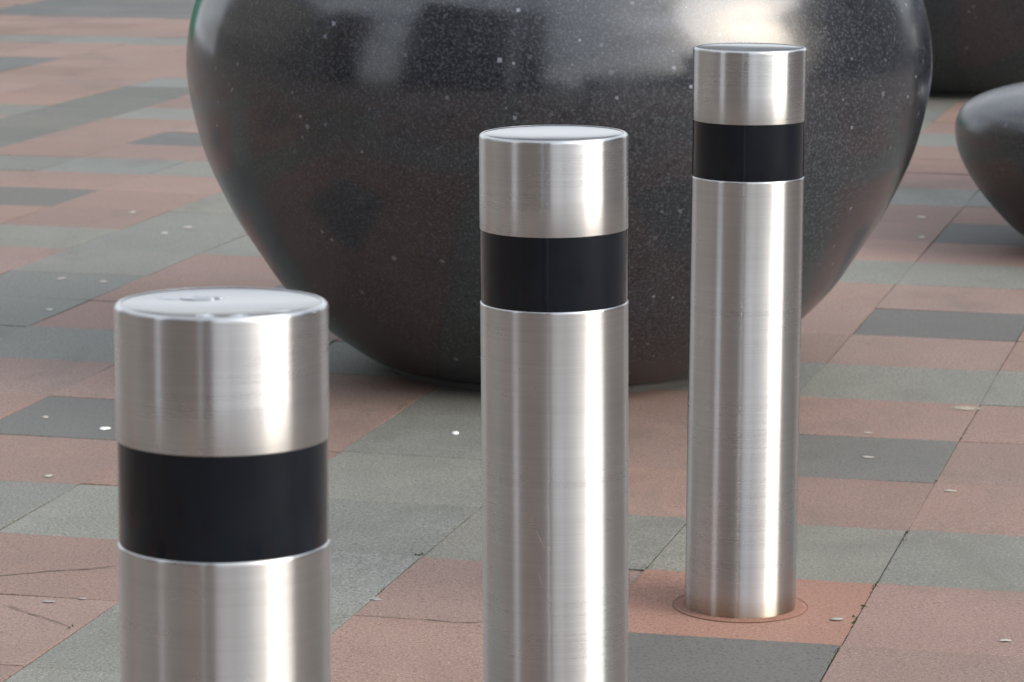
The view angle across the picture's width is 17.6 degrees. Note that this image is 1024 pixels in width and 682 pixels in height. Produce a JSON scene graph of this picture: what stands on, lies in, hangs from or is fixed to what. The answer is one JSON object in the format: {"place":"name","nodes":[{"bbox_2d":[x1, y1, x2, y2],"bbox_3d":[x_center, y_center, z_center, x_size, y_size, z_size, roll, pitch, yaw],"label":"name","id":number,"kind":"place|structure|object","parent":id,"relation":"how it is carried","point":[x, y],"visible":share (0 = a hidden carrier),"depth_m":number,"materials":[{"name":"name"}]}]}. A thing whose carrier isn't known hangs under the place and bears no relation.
{"place":"outdoors","nodes":[
{"label":"outdoors","id":0,"kind":"place"},
{"bbox_2d":[0,0,1023,681],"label":"paving","id":1,"kind":"structure","parent":0,"point":[106,174],"depth_m":6.31,"materials":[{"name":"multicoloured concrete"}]},
{"bbox_2d":[114,287,330,681],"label":"steel bollard","id":2,"kind":"object","parent":1,"relation":"on","point":[222,436],"visible":1,"depth_m":2.55,"materials":[{"name":"silver metal"}]},
{"bbox_2d":[156,297,215,299],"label":"water puddle","id":3,"kind":"object","parent":2,"relation":"on","point":[187,298],"visible":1,"depth_m":2.62,"materials":[{"name":"clear liquid"}]},
{"bbox_2d":[195,313,214,316],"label":"water puddle","id":4,"kind":"object","parent":2,"relation":"on","point":[206,315],"visible":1,"depth_m":2.53,"materials":[{"name":"clear liquid"}]},
{"bbox_2d":[195,296,223,298],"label":"water puddle","id":5,"kind":"object","parent":2,"relation":"on","point":[216,297],"visible":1,"depth_m":2.63,"materials":[{"name":"clear liquid"}]},
{"bbox_2d":[230,314,247,316],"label":"water puddle","id":6,"kind":"object","parent":2,"relation":"on","point":[238,315],"visible":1,"depth_m":2.53,"materials":[{"name":"clear liquid"}]},
{"bbox_2d":[269,309,317,313],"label":"water puddle","id":7,"kind":"object","parent":2,"relation":"on","point":[281,310],"visible":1,"depth_m":2.56,"materials":[{"name":"clear liquid"}]},
{"bbox_2d":[0,565,482,628],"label":"paving cracks","id":8,"kind":"object","parent":1,"relation":"on","point":[116,565],"visible":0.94,"depth_m":4.96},
{"bbox_2d":[67,406,962,667],"bbox_3d":[0.110,0.299,5.618,1.134,0.004,1.827,2,10,14],"label":"joint moss","id":9,"kind":"object","parent":1,"relation":"on","point":[856,618],"visible":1,"depth_m":5.04,"materials":[{"name":"green plant"}]},
{"bbox_2d":[479,125,628,681],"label":"steel bollard","id":10,"kind":"object","parent":1,"relation":"on","point":[553,215],"visible":1,"depth_m":3.70,"materials":[{"name":"silver metal"}]},
{"bbox_2d":[186,0,932,392],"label":"stone planter","id":11,"kind":"object","parent":1,"relation":"on","point":[340,140],"visible":0.69,"depth_m":6.38,"materials":[{"name":"stone"}]},
{"bbox_2d":[672,43,807,622],"bbox_3d":[0.348,-0.001,4.957,0.205,0.878,0.205,0,10,0],"label":"steel bollard","id":12,"kind":"object","parent":1,"relation":"on","point":[747,206],"visible":0.99,"depth_m":4.89,"materials":[{"name":"silver metal"}]},
{"bbox_2d":[954,406,981,409],"bbox_3d":[0.908,0.134,6.575,0.139,0.001,0.118,0,10,0],"label":"splash stain","id":13,"kind":"object","parent":1,"relation":"on","point":[966,408],"visible":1,"depth_m":6.58,"materials":[{"name":"beige"}]},
{"bbox_2d":[923,0,1023,97],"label":"stone planter","id":14,"kind":"object","parent":1,"relation":"on","point":[977,47],"visible":0.37,"depth_m":12.55,"materials":[{"name":"stone"}]},
{"bbox_2d":[955,82,1023,235],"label":"stone pod","id":15,"kind":"object","parent":1,"relation":"on","point":[989,130],"visible":1,"depth_m":8.56,"materials":[{"name":"black stone"}]},
{"bbox_2d":[1,4,1023,681],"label":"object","id":16,"kind":"object","parent":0,"point":[829,360],"depth_m":5.70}
]}

